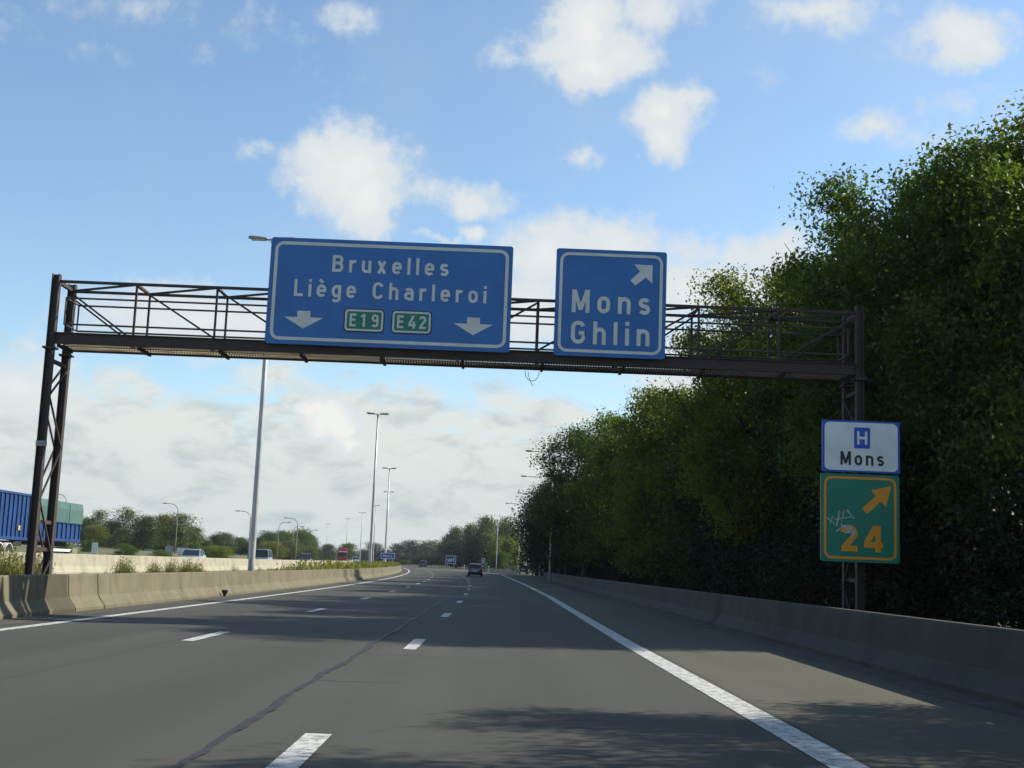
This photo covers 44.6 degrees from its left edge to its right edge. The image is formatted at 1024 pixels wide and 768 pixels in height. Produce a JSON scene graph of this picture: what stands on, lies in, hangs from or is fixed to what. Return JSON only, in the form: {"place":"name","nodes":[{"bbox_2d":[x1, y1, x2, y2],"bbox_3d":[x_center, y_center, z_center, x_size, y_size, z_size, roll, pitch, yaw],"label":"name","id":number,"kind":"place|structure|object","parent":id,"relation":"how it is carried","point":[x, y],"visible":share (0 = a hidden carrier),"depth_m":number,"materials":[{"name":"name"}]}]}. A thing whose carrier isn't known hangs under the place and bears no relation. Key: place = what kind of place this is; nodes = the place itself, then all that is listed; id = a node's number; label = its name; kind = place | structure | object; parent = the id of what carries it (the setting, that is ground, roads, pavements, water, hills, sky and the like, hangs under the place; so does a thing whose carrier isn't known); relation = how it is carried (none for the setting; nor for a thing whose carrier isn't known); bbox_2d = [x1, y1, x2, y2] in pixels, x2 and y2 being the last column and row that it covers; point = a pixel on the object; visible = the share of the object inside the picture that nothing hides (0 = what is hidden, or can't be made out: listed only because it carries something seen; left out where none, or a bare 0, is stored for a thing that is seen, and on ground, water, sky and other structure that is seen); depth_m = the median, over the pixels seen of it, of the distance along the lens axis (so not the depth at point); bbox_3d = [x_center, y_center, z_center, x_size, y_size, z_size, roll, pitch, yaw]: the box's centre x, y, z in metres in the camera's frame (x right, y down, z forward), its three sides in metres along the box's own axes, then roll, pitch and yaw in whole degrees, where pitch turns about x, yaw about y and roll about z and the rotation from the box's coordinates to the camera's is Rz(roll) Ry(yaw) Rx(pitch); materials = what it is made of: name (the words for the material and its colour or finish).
{"place":"outdoors","nodes":[
{"label":"outdoors","id":0,"kind":"place"},
{"bbox_2d":[91,568,309,573],"bbox_3d":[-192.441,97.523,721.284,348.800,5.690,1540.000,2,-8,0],"label":"median ground","id":1,"kind":"structure","parent":0,"point":[216,571],"depth_m":92.57,"materials":[{"name":"soil"}]},
{"bbox_2d":[0,542,35,574],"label":"weed bush","id":2,"kind":"object","parent":1,"relation":"on","point":[6,566],"visible":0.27,"depth_m":29.89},
{"bbox_2d":[16,551,55,573],"bbox_3d":[-11.880,4.773,30.996,1.100,1.445,1.092,0,-9,15],"label":"weed bush","id":3,"kind":"object","parent":1,"relation":"on","point":[38,560],"visible":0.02,"depth_m":30.92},
{"bbox_2d":[109,554,137,572],"bbox_3d":[-11.661,5.766,37.431,0.843,1.380,0.837,7,-10,-28],"label":"weed bush","id":4,"kind":"object","parent":1,"relation":"on","point":[124,568],"visible":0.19,"depth_m":37.39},
{"bbox_2d":[144,560,163,572],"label":"weed bush","id":5,"kind":"object","parent":1,"relation":"on","point":[154,568],"visible":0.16,"depth_m":41.33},
{"bbox_2d":[162,556,182,571],"bbox_3d":[-11.822,6.627,43.339,0.750,1.356,0.742,2,-8,3],"label":"weed bush","id":6,"kind":"object","parent":1,"relation":"on","point":[173,568],"visible":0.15,"depth_m":43.33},
{"bbox_2d":[2,552,352,573],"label":"concrete barrier","id":7,"kind":"object","parent":1,"relation":"on","point":[76,563],"visible":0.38,"depth_m":66.08,"materials":[{"name":"concrete"}]},
{"bbox_2d":[177,557,196,571],"bbox_3d":[-12.075,7.070,46.321,0.764,1.327,0.770,-1,-9,18],"label":"weed bush","id":8,"kind":"object","parent":1,"relation":"on","point":[187,568],"visible":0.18,"depth_m":46.26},
{"bbox_2d":[0,560,401,619],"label":"concrete barrier","id":9,"kind":"object","parent":1,"relation":"on","point":[32,595],"visible":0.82,"depth_m":32.19,"materials":[{"name":"concrete"}]},
{"bbox_2d":[247,235,295,570],"bbox_3d":[-11.184,1.133,55.802,2.240,15.920,0.340,2,-8,0],"label":"double lamp","id":10,"kind":"object","parent":1,"relation":"on","point":[252,543],"visible":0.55,"depth_m":55.36,"materials":[{"name":"grey metal"}]},
{"bbox_2d":[367,412,388,564],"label":"double lamp","id":11,"kind":"object","parent":1,"relation":"on","point":[372,521],"visible":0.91,"depth_m":121.51,"materials":[{"name":"grey metal"}]},
{"bbox_2d":[380,552,394,561],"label":"direction sign","id":12,"kind":"object","parent":1,"relation":"on","point":[387,555],"visible":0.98,"depth_m":184.06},
{"bbox_2d":[382,467,396,561],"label":"double lamp","id":13,"kind":"object","parent":1,"relation":"on","point":[387,510],"visible":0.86,"depth_m":193.84,"materials":[{"name":"grey metal"}]},
{"bbox_2d":[0,0,1023,561],"label":"sky","id":14,"kind":"structure","parent":0,"point":[142,141],"materials":[{"name":"blue"}]},
{"bbox_2d":[71,545,1007,626],"bbox_3d":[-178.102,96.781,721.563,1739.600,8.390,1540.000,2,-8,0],"label":"ground","id":15,"kind":"structure","parent":0,"point":[453,568],"depth_m":293.92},
{"bbox_2d":[79,539,96,551],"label":"shrub","id":16,"kind":"object","parent":15,"relation":"on","point":[87,543],"visible":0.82,"depth_m":123.16,"materials":[{"name":"green plant"}]},
{"bbox_2d":[70,515,107,546],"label":"broadleaf tree","id":17,"kind":"object","parent":15,"relation":"on","point":[88,521],"visible":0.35,"depth_m":211.98,"materials":[{"name":"green plant"}]},
{"bbox_2d":[81,524,114,547],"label":"broadleaf tree","id":18,"kind":"object","parent":15,"relation":"on","point":[98,535],"visible":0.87,"depth_m":202.09,"materials":[{"name":"green plant"}]},
{"bbox_2d":[89,508,112,526],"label":"slender tree","id":19,"kind":"object","parent":15,"relation":"on","point":[99,514],"visible":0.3,"depth_m":225.74,"materials":[{"name":"green plant"}]},
{"bbox_2d":[101,519,123,547],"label":"broadleaf tree","id":20,"kind":"object","parent":15,"relation":"on","point":[112,543],"visible":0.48,"depth_m":218.92,"materials":[{"name":"green plant"}]},
{"bbox_2d":[105,505,140,546],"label":"slender tree","id":21,"kind":"object","parent":15,"relation":"on","point":[128,513],"visible":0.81,"depth_m":209.48,"materials":[{"name":"green plant"}]},
{"bbox_2d":[127,513,165,550],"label":"broadleaf tree","id":22,"kind":"object","parent":15,"relation":"on","point":[144,526],"visible":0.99,"depth_m":203.13,"materials":[{"name":"green plant"}]},
{"bbox_2d":[13,545,292,559],"bbox_3d":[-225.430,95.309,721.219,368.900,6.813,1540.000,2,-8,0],"label":"grass verge","id":23,"kind":"object","parent":15,"relation":"on","point":[101,551],"depth_m":155.10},
{"bbox_2d":[111,543,141,555],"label":"shrub","id":24,"kind":"object","parent":23,"relation":"on","point":[133,551],"visible":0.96,"depth_m":128.08,"materials":[{"name":"green plant"}]},
{"bbox_2d":[148,550,172,556],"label":"shrub","id":25,"kind":"object","parent":23,"relation":"on","point":[161,553],"visible":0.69,"depth_m":138.04,"materials":[{"name":"green plant"}]},
{"bbox_2d":[180,524,208,548],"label":"broadleaf tree","id":26,"kind":"object","parent":23,"relation":"on","point":[199,535],"visible":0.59,"depth_m":223.21,"materials":[{"name":"green plant"}]},
{"bbox_2d":[206,534,228,547],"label":"broadleaf tree","id":27,"kind":"object","parent":23,"relation":"on","point":[217,539],"visible":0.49,"depth_m":258.77,"materials":[{"name":"green plant"}]},
{"bbox_2d":[205,546,236,557],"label":"shrub","id":28,"kind":"object","parent":23,"relation":"on","point":[219,552],"visible":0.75,"depth_m":167.59,"materials":[{"name":"green plant"}]},
{"bbox_2d":[213,531,239,553],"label":"broadleaf tree","id":29,"kind":"object","parent":23,"relation":"on","point":[229,539],"visible":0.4,"depth_m":271.91,"materials":[{"name":"green plant"}]},
{"bbox_2d":[232,537,248,554],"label":"broadleaf tree","id":30,"kind":"object","parent":23,"relation":"on","point":[242,543],"visible":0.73,"depth_m":281.18,"materials":[{"name":"green plant"}]},
{"bbox_2d":[272,540,309,559],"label":"broadleaf tree","id":31,"kind":"object","parent":23,"relation":"on","point":[290,545],"visible":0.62,"depth_m":280.81,"materials":[{"name":"green plant"}]},
{"bbox_2d":[146,513,185,550],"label":"broadleaf tree","id":32,"kind":"object","parent":15,"relation":"on","point":[162,518],"visible":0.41,"depth_m":219.06,"materials":[{"name":"green plant"}]},
{"bbox_2d":[153,511,204,552],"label":"slender tree","id":33,"kind":"object","parent":15,"relation":"on","point":[183,528],"visible":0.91,"depth_m":211.48,"materials":[{"name":"green plant"}]},
{"bbox_2d":[257,530,282,541],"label":"broadleaf tree","id":34,"kind":"object","parent":15,"relation":"on","point":[269,536],"visible":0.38,"depth_m":296.55,"materials":[{"name":"green plant"}]},
{"bbox_2d":[256,540,288,558],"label":"broadleaf tree","id":35,"kind":"object","parent":15,"relation":"on","point":[270,545],"visible":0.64,"depth_m":271.11,"materials":[{"name":"green plant"}]},
{"bbox_2d":[272,529,303,558],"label":"broadleaf tree","id":36,"kind":"object","parent":15,"relation":"on","point":[284,535],"visible":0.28,"depth_m":306.28,"materials":[{"name":"green plant"}]},
{"bbox_2d":[289,527,321,558],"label":"broadleaf tree","id":37,"kind":"object","parent":15,"relation":"on","point":[304,535],"visible":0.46,"depth_m":325.75,"materials":[{"name":"green plant"}]},
{"bbox_2d":[299,545,322,559],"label":"broadleaf tree","id":38,"kind":"object","parent":15,"relation":"on","point":[315,553],"visible":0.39,"depth_m":306.07,"materials":[{"name":"green plant"}]},
{"bbox_2d":[320,543,337,559],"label":"broadleaf tree","id":39,"kind":"object","parent":15,"relation":"on","point":[330,548],"visible":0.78,"depth_m":414.49,"materials":[{"name":"green plant"}]},
{"bbox_2d":[267,558,400,570],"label":"weed strip","id":40,"kind":"object","parent":15,"relation":"on","point":[337,564],"visible":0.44,"depth_m":89.39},
{"bbox_2d":[334,542,359,559],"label":"broadleaf tree","id":41,"kind":"object","parent":15,"relation":"on","point":[351,552],"visible":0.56,"depth_m":434.69,"materials":[{"name":"green plant"}]},
{"bbox_2d":[355,549,368,559],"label":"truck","id":42,"kind":"object","parent":15,"relation":"on","point":[362,556],"visible":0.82,"depth_m":464.22,"materials":[{"name":"grey metal"}]},
{"bbox_2d":[362,541,384,560],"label":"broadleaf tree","id":43,"kind":"object","parent":15,"relation":"on","point":[376,548],"visible":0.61,"depth_m":474.30,"materials":[{"name":"green plant"}]},
{"bbox_2d":[383,543,404,560],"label":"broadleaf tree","id":44,"kind":"object","parent":15,"relation":"on","point":[396,550],"visible":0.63,"depth_m":484.30,"materials":[{"name":"green plant"}]},
{"bbox_2d":[393,554,420,564],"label":"broadleaf tree","id":45,"kind":"object","parent":15,"relation":"on","point":[402,557],"visible":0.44,"depth_m":423.52,"materials":[{"name":"green plant"}]},
{"bbox_2d":[394,539,420,554],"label":"tree","id":46,"kind":"object","parent":15,"relation":"on","point":[407,546],"visible":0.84,"depth_m":464.42,"materials":[{"name":"green plant"}]},
{"bbox_2d":[407,555,436,565],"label":"broadleaf tree","id":47,"kind":"object","parent":15,"relation":"on","point":[423,558],"visible":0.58,"depth_m":404.07,"materials":[{"name":"green plant"}]},
{"bbox_2d":[417,539,440,556],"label":"pine tree","id":48,"kind":"object","parent":15,"relation":"on","point":[429,544],"visible":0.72,"depth_m":435.39,"materials":[{"name":"plant"}]},
{"bbox_2d":[401,564,466,571],"bbox_3d":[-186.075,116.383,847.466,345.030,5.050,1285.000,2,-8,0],"label":"motorway ahead","id":49,"kind":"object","parent":15,"relation":"on","point":[411,567],"visible":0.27,"depth_m":259.36,"materials":[{"name":"concrete"}]},
{"bbox_2d":[429,541,447,565],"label":"tree","id":50,"kind":"object","parent":15,"relation":"on","point":[438,557],"visible":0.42,"depth_m":394.50,"materials":[{"name":"green plant"}]},
{"bbox_2d":[24,273,866,610],"bbox_3d":[-1.324,1.644,28.071,18.368,7.440,1.320,2,-8,0],"label":"sign gantry","id":51,"kind":"object","parent":15,"relation":"on","point":[68,341],"visible":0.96,"depth_m":28.05,"materials":[{"name":"metal"}]},
{"bbox_2d":[265,237,512,352],"bbox_3d":[-2.720,-1.987,27.918,5.420,2.420,0.218,2,-8,0],"label":"direction sign","id":52,"kind":"object","parent":51,"relation":"attached to","point":[387,294],"visible":1,"depth_m":27.83,"materials":[{"name":"metal"}]},
{"bbox_2d":[553,248,666,359],"bbox_3d":[2.200,-1.788,27.953,2.480,2.440,0.204,2,-8,0],"label":"direction sign","id":53,"kind":"object","parent":51,"relation":"attached to","point":[610,303],"visible":1,"depth_m":27.86,"materials":[{"name":"metal"}]},
{"bbox_2d":[820,473,899,563],"bbox_3d":[7.540,2.933,27.225,1.710,1.900,0.427,2,-8,0],"label":"exit sign","id":54,"kind":"object","parent":51,"relation":"attached to","point":[859,518],"visible":1,"depth_m":27.03,"materials":[{"name":"metal"}]},
{"bbox_2d":[822,420,899,473],"bbox_3d":[7.624,1.398,27.453,1.700,1.130,0.423,2,-8,0],"label":"hospital sign","id":55,"kind":"object","parent":51,"relation":"attached to","point":[862,446],"visible":1,"depth_m":27.25,"materials":[{"name":"metal"}]},
{"bbox_2d":[436,538,464,567],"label":"broadleaf tree","id":56,"kind":"object","parent":15,"relation":"on","point":[451,545],"visible":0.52,"depth_m":345.47,"materials":[{"name":"green plant"}]},
{"bbox_2d":[445,555,455,564],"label":"direction sign","id":57,"kind":"object","parent":15,"relation":"on","point":[450,559],"visible":0.95,"depth_m":296.91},
{"bbox_2d":[441,524,464,560],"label":"broadleaf tree","id":58,"kind":"object","parent":15,"relation":"on","point":[455,533],"visible":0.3,"depth_m":366.00,"materials":[{"name":"green plant"}]},
{"bbox_2d":[459,521,477,539],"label":"broadleaf tree","id":59,"kind":"object","parent":15,"relation":"on","point":[469,526],"visible":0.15,"depth_m":356.50,"materials":[{"name":"green plant"}]},
{"bbox_2d":[453,529,494,567],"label":"broadleaf tree","id":60,"kind":"object","parent":15,"relation":"on","point":[478,546],"visible":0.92,"depth_m":300.08,"materials":[{"name":"green plant"}]},
{"bbox_2d":[471,513,498,539],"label":"broadleaf tree","id":61,"kind":"object","parent":15,"relation":"on","point":[485,524],"visible":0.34,"depth_m":341.92,"materials":[{"name":"green plant"}]},
{"bbox_2d":[481,533,505,567],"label":"broadleaf tree","id":62,"kind":"object","parent":15,"relation":"on","point":[494,542],"visible":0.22,"depth_m":314.59,"materials":[{"name":"green plant"}]},
{"bbox_2d":[485,550,512,568],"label":"broadleaf tree","id":63,"kind":"object","parent":15,"relation":"on","point":[502,559],"visible":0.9,"depth_m":296.03,"materials":[{"name":"green plant"}]},
{"bbox_2d":[484,568,519,574],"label":"gore wall","id":64,"kind":"structure","parent":15,"relation":"on","point":[502,571],"depth_m":222.41,"materials":[{"name":"concrete"}]},
{"bbox_2d":[492,516,514,568],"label":"broadleaf tree","id":65,"kind":"object","parent":15,"relation":"on","point":[504,530],"visible":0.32,"depth_m":331.47,"materials":[{"name":"green plant"}]},
{"bbox_2d":[497,537,522,569],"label":"broadleaf tree","id":66,"kind":"object","parent":15,"relation":"on","point":[509,544],"visible":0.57,"depth_m":301.45,"materials":[{"name":"green plant"}]},
{"bbox_2d":[0,570,1023,767],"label":"motorway","id":67,"kind":"structure","parent":15,"relation":"on","point":[145,690],"depth_m":13.04,"materials":[{"name":"asphalt"}]},
{"bbox_2d":[0,571,405,625],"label":"road grit","id":68,"kind":"object","parent":67,"relation":"on","point":[45,617],"visible":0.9,"depth_m":30.80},
{"bbox_2d":[168,579,558,767],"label":"road crack seal","id":69,"kind":"object","parent":67,"relation":"on","point":[272,707],"visible":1,"depth_m":11.44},
{"bbox_2d":[0,565,868,767],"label":"road marking","id":70,"kind":"structure","parent":67,"relation":"on","point":[299,752],"depth_m":12.21,"materials":[{"name":"paint"}]},
{"bbox_2d":[467,563,483,576],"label":"hatchback car","id":71,"kind":"object","parent":67,"relation":"on","point":[474,569],"visible":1,"depth_m":146.45,"materials":[{"name":"grey paint"}]},
{"bbox_2d":[536,572,1023,709],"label":"concrete barrier","id":72,"kind":"object","parent":67,"relation":"on","point":[985,662],"visible":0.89,"depth_m":19.38,"materials":[{"name":"concrete"}]},
{"bbox_2d":[506,527,523,563],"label":"broadleaf tree","id":73,"kind":"object","parent":15,"relation":"on","point":[514,536],"visible":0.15,"depth_m":326.89,"materials":[{"name":"green plant"}]},
{"bbox_2d":[499,491,543,574],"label":"broadleaf tree","id":74,"kind":"object","parent":15,"relation":"on","point":[517,524],"visible":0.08,"depth_m":184.51,"materials":[{"name":"green plant"}]},
{"bbox_2d":[508,484,557,576],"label":"broadleaf tree","id":75,"kind":"object","parent":15,"relation":"on","point":[527,560],"visible":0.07,"depth_m":160.16,"materials":[{"name":"green plant"}]},
{"bbox_2d":[514,483,574,573],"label":"broadleaf tree","id":76,"kind":"object","parent":15,"relation":"on","point":[535,549],"visible":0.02,"depth_m":136.74,"materials":[{"name":"green plant"}]},
{"bbox_2d":[513,478,593,575],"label":"broadleaf tree","id":77,"kind":"object","parent":15,"relation":"on","point":[537,535],"visible":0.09,"depth_m":116.80,"materials":[{"name":"green plant"}]},
{"bbox_2d":[519,421,620,576],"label":"broadleaf tree","id":78,"kind":"object","parent":15,"relation":"on","point":[558,476],"visible":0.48,"depth_m":92.62,"materials":[{"name":"green plant"}]},
{"bbox_2d":[589,554,615,580],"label":"shrub","id":79,"kind":"object","parent":15,"relation":"on","point":[599,575],"visible":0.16,"depth_m":94.28,"materials":[{"name":"green plant"}]},
{"bbox_2d":[547,406,665,580],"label":"broadleaf tree","id":80,"kind":"object","parent":15,"relation":"on","point":[578,492],"visible":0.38,"depth_m":76.69,"materials":[{"name":"green plant"}]},
{"bbox_2d":[600,563,642,582],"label":"shrub","id":81,"kind":"object","parent":15,"relation":"on","point":[611,575],"visible":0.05,"depth_m":81.06,"materials":[{"name":"green plant"}]},
{"bbox_2d":[610,538,649,583],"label":"shrub","id":82,"kind":"object","parent":15,"relation":"on","point":[617,572],"visible":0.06,"depth_m":75.17,"materials":[{"name":"green plant"}]},
{"bbox_2d":[621,550,669,585],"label":"shrub","id":83,"kind":"object","parent":15,"relation":"on","point":[638,574],"visible":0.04,"depth_m":70.03,"materials":[{"name":"green plant"}]},
{"bbox_2d":[586,377,707,586],"bbox_3d":[7.380,5.273,62.688,8.004,11.385,8.327,-3,-10,32],"label":"broadleaf tree","id":84,"kind":"object","parent":15,"relation":"on","point":[639,519],"visible":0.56,"depth_m":61.72,"materials":[{"name":"green plant"}]},
{"bbox_2d":[622,417,689,571],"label":"broadleaf tree","id":85,"kind":"object","parent":15,"relation":"on","point":[658,471],"visible":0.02,"depth_m":69.55,"materials":[{"name":"green plant"}]},
{"bbox_2d":[638,536,678,587],"bbox_3d":[8.708,9.383,64.370,5.255,3.687,5.658,-1,-9,19],"label":"shrub","id":86,"kind":"object","parent":15,"relation":"on","point":[650,580],"visible":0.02,"depth_m":64.34,"materials":[{"name":"green plant"}]},
{"bbox_2d":[645,544,684,588],"bbox_3d":[8.508,9.067,59.549,4.785,2.874,5.496,-3,-10,32],"label":"shrub","id":87,"kind":"object","parent":15,"relation":"on","point":[666,577],"visible":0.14,"depth_m":59.30,"materials":[{"name":"green plant"}]},
{"bbox_2d":[641,388,770,584],"bbox_3d":[9.061,4.780,52.977,7.067,9.629,7.192,7,-10,-31],"label":"broadleaf tree","id":88,"kind":"object","parent":15,"relation":"on","point":[687,508],"visible":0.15,"depth_m":52.67,"materials":[{"name":"green plant"}]},
{"bbox_2d":[642,256,839,595],"bbox_3d":[8.685,1.827,42.894,8.231,12.577,7.787,-2,-10,29],"label":"broadleaf tree","id":89,"kind":"object","parent":15,"relation":"on","point":[722,461],"visible":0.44,"depth_m":41.81,"materials":[{"name":"green plant"}]},
{"bbox_2d":[678,329,874,559],"bbox_3d":[11.277,3.253,50.023,9.159,12.015,9.585,-1,-9,23],"label":"broadleaf tree","id":90,"kind":"object","parent":15,"relation":"on","point":[736,452],"depth_m":50.37,"materials":[{"name":"green plant"}]},
{"bbox_2d":[731,216,937,537],"bbox_3d":[11.683,1.160,38.099,10.011,12.723,8.819,3,-8,-3],"label":"broadleaf tree","id":91,"kind":"object","parent":15,"relation":"on","point":[769,396],"visible":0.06,"depth_m":38.41,"materials":[{"name":"green plant"}]},
{"bbox_2d":[734,143,1023,613],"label":"broadleaf tree","id":92,"kind":"object","parent":15,"relation":"on","point":[877,261],"visible":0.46,"depth_m":30.35,"materials":[{"name":"green plant"}]},
{"bbox_2d":[786,441,997,607],"bbox_3d":[10.707,4.078,33.530,6.568,5.413,7.073,-2,-9,25],"label":"shrub","id":93,"kind":"object","parent":15,"relation":"on","point":[812,509],"depth_m":34.55,"materials":[{"name":"green plant"}]},
{"bbox_2d":[852,416,1020,627],"bbox_3d":[11.217,3.498,30.757,6.870,5.788,5.981,3,-8,-3],"label":"shrub","id":94,"kind":"object","parent":15,"relation":"on","point":[931,520],"visible":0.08,"depth_m":29.40,"materials":[{"name":"green plant"}]},
{"bbox_2d":[851,117,1023,563],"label":"broadleaf tree","id":95,"kind":"object","parent":15,"relation":"on","point":[985,456],"visible":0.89,"depth_m":27.80,"materials":[{"name":"green plant"}]},
{"bbox_2d":[874,89,1023,542],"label":"broadleaf tree","id":96,"kind":"object","parent":15,"relation":"on","point":[1006,339],"visible":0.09,"depth_m":29.16,"materials":[{"name":"green plant"}]},
{"bbox_2d":[909,468,1023,629],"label":"shrub","id":97,"kind":"object","parent":15,"relation":"on","point":[994,613],"visible":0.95,"depth_m":25.20,"materials":[{"name":"green plant"}]},
{"bbox_3d":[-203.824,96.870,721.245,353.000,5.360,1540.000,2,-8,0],"label":"opposite carriageway","id":98,"kind":"structure","parent":0,"visible":0},
{"bbox_2d":[0,489,83,553],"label":"container lorry","id":99,"kind":"object","parent":98,"relation":"on","point":[14,514],"visible":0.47,"depth_m":71.78,"materials":[{"name":"blue metal"}]},
{"bbox_2d":[178,549,205,557],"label":"saloon car","id":100,"kind":"object","parent":98,"relation":"on","point":[199,553],"visible":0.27,"depth_m":110.92,"materials":[{"name":"silver metal"}]},
{"bbox_2d":[255,549,272,558],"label":"oncoming van","id":101,"kind":"object","parent":98,"relation":"on","point":[263,553],"visible":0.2,"depth_m":138.38,"materials":[{"name":"white paint"}]},
{"bbox_2d":[337,548,346,560],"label":"red lorry","id":102,"kind":"object","parent":98,"relation":"on","point":[341,554],"visible":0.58,"depth_m":322.33,"materials":[{"name":"paint"}]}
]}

